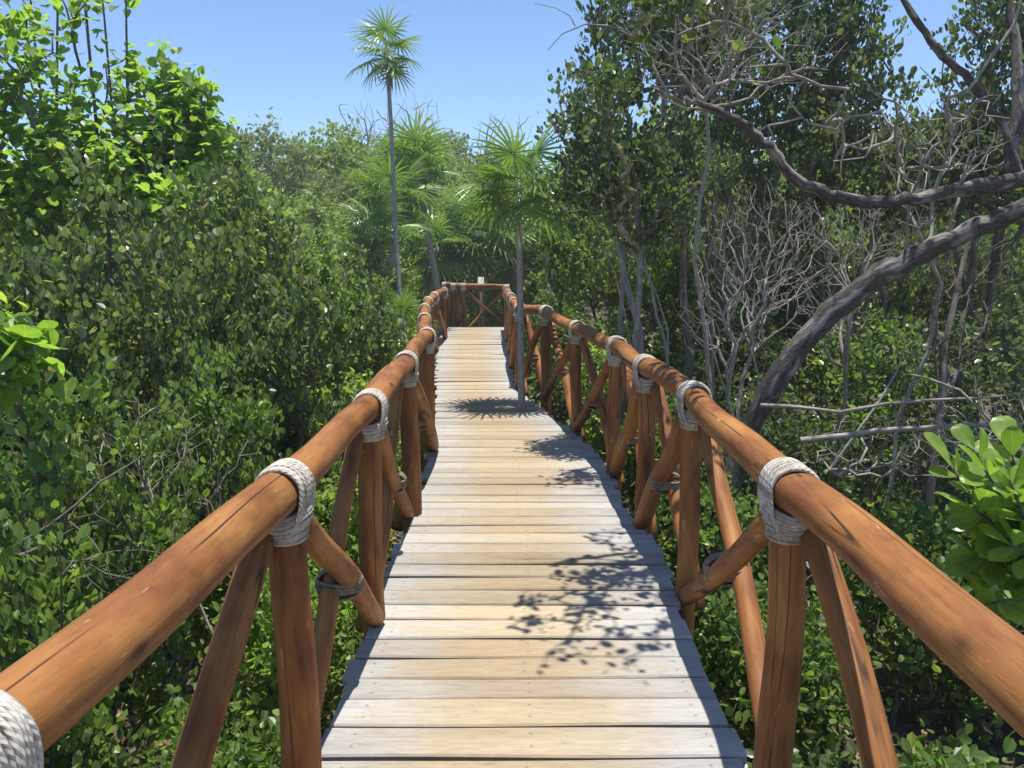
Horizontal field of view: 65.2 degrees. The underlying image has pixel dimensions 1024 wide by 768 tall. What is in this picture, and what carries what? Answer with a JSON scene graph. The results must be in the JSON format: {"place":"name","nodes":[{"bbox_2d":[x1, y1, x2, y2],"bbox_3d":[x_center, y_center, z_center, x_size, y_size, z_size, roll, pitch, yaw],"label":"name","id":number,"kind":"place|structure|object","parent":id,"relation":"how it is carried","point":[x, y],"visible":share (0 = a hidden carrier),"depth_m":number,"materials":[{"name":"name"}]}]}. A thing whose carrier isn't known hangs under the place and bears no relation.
{"place":"outdoors","nodes":[
{"label":"outdoors","id":0,"kind":"place"},
{"bbox_2d":[0,0,1023,180],"label":"sky","id":1,"kind":"structure","parent":0,"point":[481,59],"materials":[{"name":"blue"}]},
{"bbox_2d":[13,295,1023,767],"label":"ground","id":2,"kind":"structure","parent":0,"point":[907,721],"depth_m":4.72,"materials":[{"name":"brown soil"}]},
{"bbox_2d":[0,283,75,592],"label":"mangrove shrub","id":3,"kind":"object","parent":2,"relation":"on","point":[13,296],"visible":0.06,"depth_m":4.45,"materials":[{"name":"green plant"}]},
{"bbox_2d":[0,291,77,581],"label":"sapling","id":4,"kind":"object","parent":2,"relation":"on","point":[23,336],"visible":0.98,"depth_m":3.11,"materials":[{"name":"green plant"}]},
{"bbox_2d":[0,157,91,372],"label":"broadleaf tree","id":5,"kind":"object","parent":2,"relation":"on","point":[26,269],"visible":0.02,"depth_m":13.21,"materials":[{"name":"green plant"}]},
{"bbox_2d":[0,196,95,325],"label":"broadleaf tree","id":6,"kind":"object","parent":2,"relation":"on","point":[4,252],"visible":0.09,"depth_m":12.83,"materials":[{"name":"green plant"}]},
{"bbox_2d":[0,0,104,465],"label":"broadleaf tree","id":7,"kind":"object","parent":2,"relation":"on","point":[14,193],"visible":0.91,"depth_m":6.63,"materials":[{"name":"green plant"}]},
{"bbox_2d":[0,462,136,767],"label":"mangrove shrub","id":8,"kind":"object","parent":2,"relation":"on","point":[45,608],"visible":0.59,"depth_m":2.71,"materials":[{"name":"green plant"}]},
{"bbox_2d":[2,425,164,626],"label":"bare shrub","id":9,"kind":"object","parent":2,"relation":"on","point":[74,525],"visible":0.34,"depth_m":3.08,"materials":[{"name":"grey plant"}]},
{"bbox_2d":[0,213,178,695],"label":"mangrove shrub","id":10,"kind":"object","parent":2,"relation":"on","point":[60,304],"visible":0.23,"depth_m":4.67,"materials":[{"name":"green plant"}]},
{"bbox_2d":[0,346,209,767],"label":"mangrove shrub","id":11,"kind":"object","parent":2,"relation":"on","point":[57,459],"visible":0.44,"depth_m":3.49,"materials":[{"name":"green plant"}]},
{"bbox_2d":[16,161,196,371],"bbox_3d":[-7.723,-1.960,14.825,3.256,4.640,3.024,7,11,39],"label":"broadleaf tree","id":12,"kind":"object","parent":2,"relation":"on","point":[116,283],"visible":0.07,"depth_m":14.32,"materials":[{"name":"green plant"}]},
{"bbox_2d":[0,0,218,517],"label":"broadleaf tree","id":13,"kind":"object","parent":2,"relation":"on","point":[123,164],"visible":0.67,"depth_m":7.07,"materials":[{"name":"green plant"}]},
{"bbox_2d":[8,147,254,657],"bbox_3d":[-2.477,0.187,5.223,1.301,3.352,1.257,-6,10,-32],"label":"mangrove shrub","id":14,"kind":"object","parent":2,"relation":"on","point":[105,299],"visible":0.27,"depth_m":4.98,"materials":[{"name":"green plant"}]},
{"bbox_2d":[90,195,232,372],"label":"broadleaf tree","id":15,"kind":"object","parent":2,"relation":"on","point":[123,254],"visible":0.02,"depth_m":14.65,"materials":[{"name":"green plant"}]},
{"bbox_2d":[71,389,261,746],"bbox_3d":[-1.814,1.058,3.839,0.990,2.038,1.397,0,9,0],"label":"bare shrub","id":16,"kind":"object","parent":2,"relation":"on","point":[200,610],"visible":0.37,"depth_m":4.06,"materials":[{"name":"grey plant"}]},
{"bbox_2d":[115,39,238,314],"bbox_3d":[-3.172,-0.875,7.814,1.317,4.657,0.973,4,10,24],"label":"broadleaf tree","id":17,"kind":"object","parent":2,"relation":"on","point":[212,138],"visible":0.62,"depth_m":7.39,"materials":[{"name":"green plant"}]},
{"bbox_2d":[109,666,280,767],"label":"shrub","id":18,"kind":"object","parent":2,"relation":"on","point":[250,752],"visible":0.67,"depth_m":3.02,"materials":[{"name":"green plant"}]},
{"bbox_2d":[110,157,287,578],"bbox_3d":[-2.177,0.102,5.758,1.292,3.345,1.120,0,9,0],"label":"mangrove shrub","id":19,"kind":"object","parent":2,"relation":"on","point":[213,325],"visible":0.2,"depth_m":5.53,"materials":[{"name":"green plant"}]},
{"bbox_2d":[124,319,292,710],"bbox_3d":[-1.702,0.800,4.521,1.045,2.348,0.879,0,9,0],"label":"mangrove shrub","id":20,"kind":"object","parent":2,"relation":"on","point":[247,472],"visible":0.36,"depth_m":4.39,"materials":[{"name":"green plant"}]},
{"bbox_2d":[143,113,284,313],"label":"broadleaf tree","id":21,"kind":"object","parent":2,"relation":"on","point":[241,151],"visible":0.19,"depth_m":10.13,"materials":[{"name":"green plant"}]},
{"bbox_2d":[192,148,326,492],"bbox_3d":[-2.057,-0.077,6.416,1.242,3.494,1.133,0,9,0],"label":"mangrove shrub","id":22,"kind":"object","parent":2,"relation":"on","point":[275,243],"visible":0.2,"depth_m":6.23,"materials":[{"name":"green plant"}]},
{"bbox_2d":[222,156,308,221],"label":"broadleaf tree","id":23,"kind":"object","parent":2,"relation":"on","point":[263,184],"visible":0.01,"depth_m":21.56,"materials":[{"name":"green plant"}]},
{"bbox_2d":[182,199,359,356],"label":"broadleaf tree","id":24,"kind":"object","parent":2,"relation":"on","point":[311,231],"visible":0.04,"depth_m":12.42,"materials":[{"name":"green plant"}]},
{"bbox_2d":[188,553,362,747],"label":"shrub","id":25,"kind":"object","parent":2,"relation":"on","point":[262,668],"visible":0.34,"depth_m":4.01,"materials":[{"name":"green plant"}]},
{"bbox_2d":[226,107,347,229],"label":"broadleaf tree","id":26,"kind":"object","parent":2,"relation":"on","point":[295,154],"visible":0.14,"depth_m":25.29,"materials":[{"name":"green plant"}]},
{"bbox_2d":[229,266,356,564],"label":"mangrove shrub","id":27,"kind":"object","parent":2,"relation":"on","point":[298,435],"visible":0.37,"depth_m":5.46,"materials":[{"name":"green plant"}]},
{"bbox_2d":[254,183,395,276],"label":"broadleaf tree","id":28,"kind":"object","parent":2,"relation":"on","point":[302,209],"visible":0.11,"depth_m":18.79,"materials":[{"name":"green plant"}]},
{"bbox_2d":[279,229,374,529],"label":"mangrove shrub","id":29,"kind":"object","parent":2,"relation":"on","point":[341,335],"visible":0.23,"depth_m":7.33,"materials":[{"name":"green plant"}]},
{"bbox_2d":[271,115,382,210],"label":"broadleaf tree","id":30,"kind":"object","parent":2,"relation":"on","point":[344,147],"visible":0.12,"depth_m":27.89,"materials":[{"name":"green plant"}]},
{"bbox_2d":[308,455,398,638],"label":"shrub","id":31,"kind":"object","parent":2,"relation":"on","point":[352,546],"visible":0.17,"depth_m":5.28,"materials":[{"name":"green plant"}]},
{"bbox_2d":[301,155,406,272],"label":"broadleaf tree","id":32,"kind":"object","parent":2,"relation":"on","point":[343,193],"visible":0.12,"depth_m":22.46,"materials":[{"name":"green plant"}]},
{"bbox_2d":[287,223,421,347],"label":"broadleaf tree","id":33,"kind":"object","parent":2,"relation":"on","point":[404,277],"visible":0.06,"depth_m":14.89,"materials":[{"name":"green plant"}]},
{"bbox_2d":[316,234,394,386],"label":"mangrove shrub","id":34,"kind":"object","parent":2,"relation":"on","point":[380,358],"visible":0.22,"depth_m":9.03,"materials":[{"name":"green plant"}]},
{"bbox_2d":[301,367,420,543],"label":"shrub","id":35,"kind":"object","parent":2,"relation":"on","point":[361,384],"visible":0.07,"depth_m":6.85,"materials":[{"name":"green plant"}]},
{"bbox_2d":[333,133,389,189],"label":"broadleaf tree","id":36,"kind":"object","parent":2,"relation":"on","point":[370,141],"visible":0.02,"depth_m":32.96,"materials":[{"name":"green plant"}]},
{"bbox_2d":[335,102,412,193],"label":"bare tree","id":37,"kind":"object","parent":2,"relation":"on","point":[366,133],"visible":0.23,"depth_m":29.88,"materials":[{"name":"grey plant"}]},
{"bbox_2d":[351,271,410,362],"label":"mangrove shrub","id":38,"kind":"object","parent":2,"relation":"on","point":[392,321],"visible":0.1,"depth_m":11.10,"materials":[{"name":"green plant"}]},
{"bbox_2d":[331,177,434,276],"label":"fan palm","id":39,"kind":"object","parent":2,"relation":"on","point":[380,216],"visible":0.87,"depth_m":15.05,"materials":[{"name":"green plant"}]},
{"bbox_2d":[344,4,425,347],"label":"fan palm","id":40,"kind":"object","parent":2,"relation":"on","point":[396,70],"visible":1,"depth_m":14.19,"materials":[{"name":"green plant"}]},
{"bbox_2d":[338,151,450,276],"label":"fan palm","id":41,"kind":"object","parent":2,"relation":"on","point":[415,191],"visible":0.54,"depth_m":16.64,"materials":[{"name":"green plant"}]},
{"bbox_2d":[374,285,441,348],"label":"fan palm","id":42,"kind":"object","parent":2,"relation":"on","point":[405,306],"visible":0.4,"depth_m":12.47,"materials":[{"name":"green plant"}]},
{"bbox_2d":[363,93,452,183],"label":"bare tree","id":43,"kind":"object","parent":2,"relation":"on","point":[404,125],"visible":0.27,"depth_m":31.35,"materials":[{"name":"grey plant"}]},
{"bbox_2d":[363,106,470,339],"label":"fan palm","id":44,"kind":"object","parent":2,"relation":"on","point":[413,146],"visible":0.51,"depth_m":17.86,"materials":[{"name":"green plant"}]},
{"bbox_2d":[380,188,469,319],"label":"broadleaf tree","id":45,"kind":"object","parent":2,"relation":"on","point":[436,209],"visible":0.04,"depth_m":27.33,"materials":[{"name":"green plant"}]},
{"bbox_2d":[401,263,450,338],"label":"shrub","id":46,"kind":"object","parent":2,"relation":"on","point":[417,289],"visible":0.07,"depth_m":22.47,"materials":[{"name":"green plant"}]},
{"bbox_2d":[389,117,474,202],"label":"broadleaf tree","id":47,"kind":"object","parent":2,"relation":"on","point":[460,143],"visible":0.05,"depth_m":32.27,"materials":[{"name":"green plant"}]},
{"bbox_2d":[388,195,486,294],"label":"fan palm","id":48,"kind":"object","parent":2,"relation":"on","point":[443,263],"visible":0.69,"depth_m":21.02,"materials":[{"name":"green plant"}]},
{"bbox_2d":[432,151,514,321],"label":"broadleaf tree","id":49,"kind":"object","parent":2,"relation":"on","point":[459,169],"visible":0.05,"depth_m":28.91,"materials":[{"name":"green plant"}]},
{"bbox_2d":[423,170,538,326],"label":"fan palm","id":50,"kind":"object","parent":2,"relation":"on","point":[481,248],"visible":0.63,"depth_m":21.35,"materials":[{"name":"green plant"}]},
{"bbox_2d":[460,271,516,326],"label":"shrub","id":51,"kind":"object","parent":2,"relation":"on","point":[473,311],"visible":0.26,"depth_m":22.67,"materials":[{"name":"green plant"}]},
{"bbox_2d":[461,115,544,326],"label":"bare tree","id":52,"kind":"object","parent":2,"relation":"on","point":[493,127],"visible":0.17,"depth_m":27.76,"materials":[{"name":"grey plant"}]},
{"bbox_2d":[461,136,546,309],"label":"broadleaf tree","id":53,"kind":"object","parent":2,"relation":"on","point":[481,159],"visible":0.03,"depth_m":26.68,"materials":[{"name":"green plant"}]},
{"bbox_2d":[440,115,583,410],"bbox_3d":[0.064,-0.814,8.731,1.740,4.147,1.479,0,9,0],"label":"fan palm","id":54,"kind":"object","parent":2,"relation":"on","point":[516,207],"visible":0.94,"depth_m":8.49,"materials":[{"name":"green plant"}]},
{"bbox_2d":[484,229,539,296],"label":"fan palm","id":55,"kind":"object","parent":2,"relation":"on","point":[509,273],"visible":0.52,"depth_m":22.28,"materials":[{"name":"green plant"}]},
{"bbox_2d":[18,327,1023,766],"bbox_3d":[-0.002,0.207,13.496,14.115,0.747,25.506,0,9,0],"label":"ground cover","id":56,"kind":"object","parent":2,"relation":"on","point":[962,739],"depth_m":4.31,"materials":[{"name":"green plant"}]},
{"bbox_2d":[321,327,746,767],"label":"boardwalk","id":57,"kind":"structure","parent":2,"relation":"on","point":[533,619],"depth_m":3.55,"materials":[{"name":"brown wood"}]},
{"bbox_2d":[0,287,447,767],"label":"log railing","id":58,"kind":"object","parent":57,"relation":"on","point":[54,688],"visible":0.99,"depth_m":2.18,"materials":[{"name":"wood"}]},
{"bbox_2d":[441,282,509,327],"bbox_3d":[-0.895,-1.844,19.850,1.729,1.367,0.232,0,9,0],"label":"log railing","id":59,"kind":"object","parent":57,"relation":"on","point":[456,304],"visible":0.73,"depth_m":19.76,"materials":[{"name":"wood"}]},
{"bbox_2d":[502,285,1023,767],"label":"log railing","id":60,"kind":"object","parent":57,"relation":"on","point":[968,639],"visible":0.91,"depth_m":2.29,"materials":[{"name":"wood"}]},
{"bbox_2d":[507,172,572,306],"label":"fan palm","id":61,"kind":"object","parent":2,"relation":"on","point":[526,234],"visible":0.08,"depth_m":16.53,"materials":[{"name":"green plant"}]},
{"bbox_2d":[508,253,587,338],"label":"shrub","id":62,"kind":"object","parent":2,"relation":"on","point":[530,295],"visible":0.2,"depth_m":21.68,"materials":[{"name":"green plant"}]},
{"bbox_2d":[524,285,573,396],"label":"shrub","id":63,"kind":"object","parent":2,"relation":"on","point":[536,319],"visible":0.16,"depth_m":14.84,"materials":[{"name":"green plant"}]},
{"bbox_2d":[514,154,591,337],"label":"broadleaf tree","id":64,"kind":"object","parent":2,"relation":"on","point":[536,246],"visible":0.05,"depth_m":22.41,"materials":[{"name":"green plant"}]},
{"bbox_2d":[524,300,590,427],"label":"shrub","id":65,"kind":"object","parent":2,"relation":"on","point":[560,412],"visible":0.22,"depth_m":11.44,"materials":[{"name":"green plant"}]},
{"bbox_2d":[560,327,627,480],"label":"shrub","id":66,"kind":"object","parent":2,"relation":"on","point":[592,427],"visible":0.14,"depth_m":8.55,"materials":[{"name":"green plant"}]},
{"bbox_2d":[555,307,656,443],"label":"shrub","id":67,"kind":"object","parent":2,"relation":"on","point":[608,325],"visible":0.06,"depth_m":9.91,"materials":[{"name":"green plant"}]},
{"bbox_2d":[559,126,681,337],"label":"broadleaf tree","id":68,"kind":"object","parent":2,"relation":"on","point":[652,321],"visible":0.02,"depth_m":19.45,"materials":[{"name":"green plant"}]},
{"bbox_2d":[525,161,723,337],"bbox_3d":[1.761,-1.279,11.957,3.332,4.194,2.030,0,9,0],"label":"round leaved tree","id":69,"kind":"object","parent":2,"relation":"on","point":[560,254],"visible":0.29,"depth_m":11.74,"materials":[{"name":"green plant"}]},
{"bbox_2d":[577,139,681,412],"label":"broadleaf tree","id":70,"kind":"object","parent":2,"relation":"on","point":[640,344],"visible":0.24,"depth_m":6.99,"materials":[{"name":"grey plant"}]},
{"bbox_2d":[534,0,787,515],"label":"round leaved tree","id":71,"kind":"object","parent":2,"relation":"on","point":[603,119],"visible":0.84,"depth_m":6.49,"materials":[{"name":"green plant"}]},
{"bbox_2d":[571,192,753,367],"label":"round leaved tree","id":72,"kind":"object","parent":2,"relation":"on","point":[667,284],"visible":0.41,"depth_m":9.19,"materials":[{"name":"green plant"}]},
{"bbox_2d":[606,319,724,486],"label":"shrub","id":73,"kind":"object","parent":2,"relation":"on","point":[673,348],"visible":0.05,"depth_m":9.30,"materials":[{"name":"green plant"}]},
{"bbox_2d":[621,376,726,572],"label":"shrub","id":74,"kind":"object","parent":2,"relation":"on","point":[630,469],"visible":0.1,"depth_m":6.33,"materials":[{"name":"green plant"}]},
{"bbox_2d":[626,92,787,324],"bbox_3d":[4.525,-3.524,18.643,4.635,6.605,4.306,-3,9,-17],"label":"broadleaf tree","id":75,"kind":"object","parent":2,"relation":"on","point":[653,123],"visible":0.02,"depth_m":17.88,"materials":[{"name":"green plant"}]},
{"bbox_2d":[655,119,767,400],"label":"bare shrub","id":76,"kind":"object","parent":2,"relation":"on","point":[688,354],"visible":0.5,"depth_m":7.39,"materials":[{"name":"grey plant"}]},
{"bbox_2d":[648,306,779,416],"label":"shrub","id":77,"kind":"object","parent":2,"relation":"on","point":[658,350],"visible":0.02,"depth_m":10.50,"materials":[{"name":"green plant"}]},
{"bbox_2d":[608,0,847,402],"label":"tree","id":78,"kind":"object","parent":2,"relation":"on","point":[733,53],"visible":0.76,"depth_m":5.47,"materials":[{"name":"green plant"}]},
{"bbox_2d":[655,471,807,630],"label":"shrub","id":79,"kind":"object","parent":2,"relation":"on","point":[710,535],"visible":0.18,"depth_m":5.28,"materials":[{"name":"green plant"}]},
{"bbox_2d":[668,268,819,505],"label":"shrub","id":80,"kind":"object","parent":2,"relation":"on","point":[770,350],"visible":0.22,"depth_m":7.86,"materials":[{"name":"green plant"}]},
{"bbox_2d":[671,174,845,435],"bbox_3d":[1.807,0.100,6.015,1.189,3.265,1.003,3,9,20],"label":"bare shrub","id":81,"kind":"object","parent":2,"relation":"on","point":[751,330],"visible":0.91,"depth_m":5.79,"materials":[{"name":"grey plant"}]},
{"bbox_2d":[641,0,902,448],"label":"round leaved tree","id":82,"kind":"object","parent":2,"relation":"on","point":[770,106],"visible":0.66,"depth_m":7.91,"materials":[{"name":"green plant"}]},
{"bbox_2d":[535,0,1023,628],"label":"leaning tree","id":83,"kind":"object","parent":2,"relation":"on","point":[823,320],"visible":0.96,"depth_m":4.38,"materials":[{"name":"grey plant"}]},
{"bbox_2d":[667,110,896,358],"bbox_3d":[6.082,-2.980,17.653,4.322,5.838,5.549,-8,12,-44],"label":"broadleaf tree","id":84,"kind":"object","parent":2,"relation":"on","point":[848,208],"visible":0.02,"depth_m":16.45,"materials":[{"name":"green plant"}]},
{"bbox_2d":[701,369,869,578],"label":"shrub","id":85,"kind":"object","parent":2,"relation":"on","point":[792,429],"visible":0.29,"depth_m":6.26,"materials":[{"name":"green plant"}]},
{"bbox_2d":[697,175,877,466],"bbox_3d":[3.046,-0.633,9.329,1.926,3.708,1.697,0,9,0],"label":"round leaved tree","id":86,"kind":"object","parent":2,"relation":"on","point":[792,307],"visible":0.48,"depth_m":8.95,"materials":[{"name":"green plant"}]},
{"bbox_2d":[694,562,887,767],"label":"shrub","id":87,"kind":"object","parent":2,"relation":"on","point":[720,646],"visible":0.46,"depth_m":3.99,"materials":[{"name":"green plant"}]},
{"bbox_2d":[689,181,953,398],"bbox_3d":[4.227,-0.987,11.471,4.068,3.758,2.430,0,9,0],"label":"round leaved tree","id":88,"kind":"object","parent":2,"relation":"on","point":[846,233],"visible":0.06,"depth_m":11.01,"materials":[{"name":"green plant"}]},
{"bbox_2d":[743,730,918,767],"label":"shrub","id":89,"kind":"object","parent":2,"relation":"on","point":[833,760],"visible":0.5,"depth_m":3.07,"materials":[{"name":"green plant"}]},
{"bbox_2d":[774,303,975,517],"bbox_3d":[3.391,0.287,7.724,1.948,2.383,1.788,0,9,0],"label":"shrub","id":90,"kind":"object","parent":2,"relation":"on","point":[861,359],"visible":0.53,"depth_m":7.38,"materials":[{"name":"green plant"}]},
{"bbox_2d":[780,0,989,509],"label":"round leaved tree","id":91,"kind":"object","parent":2,"relation":"on","point":[857,58],"visible":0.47,"depth_m":7.97,"materials":[{"name":"green plant"}]},
{"bbox_2d":[760,350,1023,579],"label":"bare shrub","id":92,"kind":"object","parent":2,"relation":"on","point":[858,432],"visible":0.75,"depth_m":4.78,"materials":[{"name":"grey plant"}]},
{"bbox_2d":[779,79,1008,604],"bbox_3d":[2.717,-0.205,5.926,1.649,3.895,1.161,0,9,0],"label":"bare shrub","id":93,"kind":"object","parent":2,"relation":"on","point":[844,351],"visible":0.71,"depth_m":5.69,"materials":[{"name":"grey plant"}]},
{"bbox_2d":[828,207,1023,493],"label":"round leaved tree","id":94,"kind":"object","parent":2,"relation":"on","point":[901,293],"visible":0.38,"depth_m":8.80,"materials":[{"name":"green plant"}]},
{"bbox_2d":[837,489,1023,744],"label":"shrub","id":95,"kind":"object","parent":2,"relation":"on","point":[899,636],"visible":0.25,"depth_m":4.49,"materials":[{"name":"green plant"}]},
{"bbox_2d":[893,109,997,359],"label":"broadleaf tree","id":96,"kind":"object","parent":2,"relation":"on","point":[952,207],"visible":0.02,"depth_m":16.62,"materials":[{"name":"green plant"}]},
{"bbox_2d":[869,0,1023,502],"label":"round leaved tree","id":97,"kind":"object","parent":2,"relation":"on","point":[1002,55],"visible":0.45,"depth_m":7.72,"materials":[{"name":"green plant"}]},
{"bbox_2d":[869,196,1023,432],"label":"round leaved tree","id":98,"kind":"object","parent":2,"relation":"on","point":[1009,231],"visible":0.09,"depth_m":10.69,"materials":[{"name":"green plant"}]},
{"bbox_2d":[884,200,1023,519],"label":"bare shrub","id":99,"kind":"object","parent":2,"relation":"on","point":[942,377],"visible":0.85,"depth_m":5.62,"materials":[{"name":"grey plant"}]},
{"bbox_2d":[895,719,1023,767],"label":"shrub","id":100,"kind":"object","parent":2,"relation":"on","point":[921,757],"visible":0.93,"depth_m":3.07,"materials":[{"name":"green plant"}]},
{"bbox_2d":[896,293,1023,503],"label":"shrub","id":101,"kind":"object","parent":2,"relation":"on","point":[1007,380],"visible":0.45,"depth_m":7.31,"materials":[{"name":"green plant"}]},
{"bbox_2d":[923,416,1023,627],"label":"glossy shrub","id":102,"kind":"object","parent":2,"relation":"on","point":[994,528],"visible":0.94,"depth_m":1.89,"materials":[{"name":"green plant"}]},
{"bbox_2d":[927,466,1023,705],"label":"shrub","id":103,"kind":"object","parent":2,"relation":"on","point":[945,531],"visible":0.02,"depth_m":4.59,"materials":[{"name":"green plant"}]},
{"bbox_2d":[92,403,1015,767],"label":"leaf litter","id":104,"kind":"object","parent":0,"point":[856,757],"depth_m":4.53,"materials":[{"name":"brown plant"}]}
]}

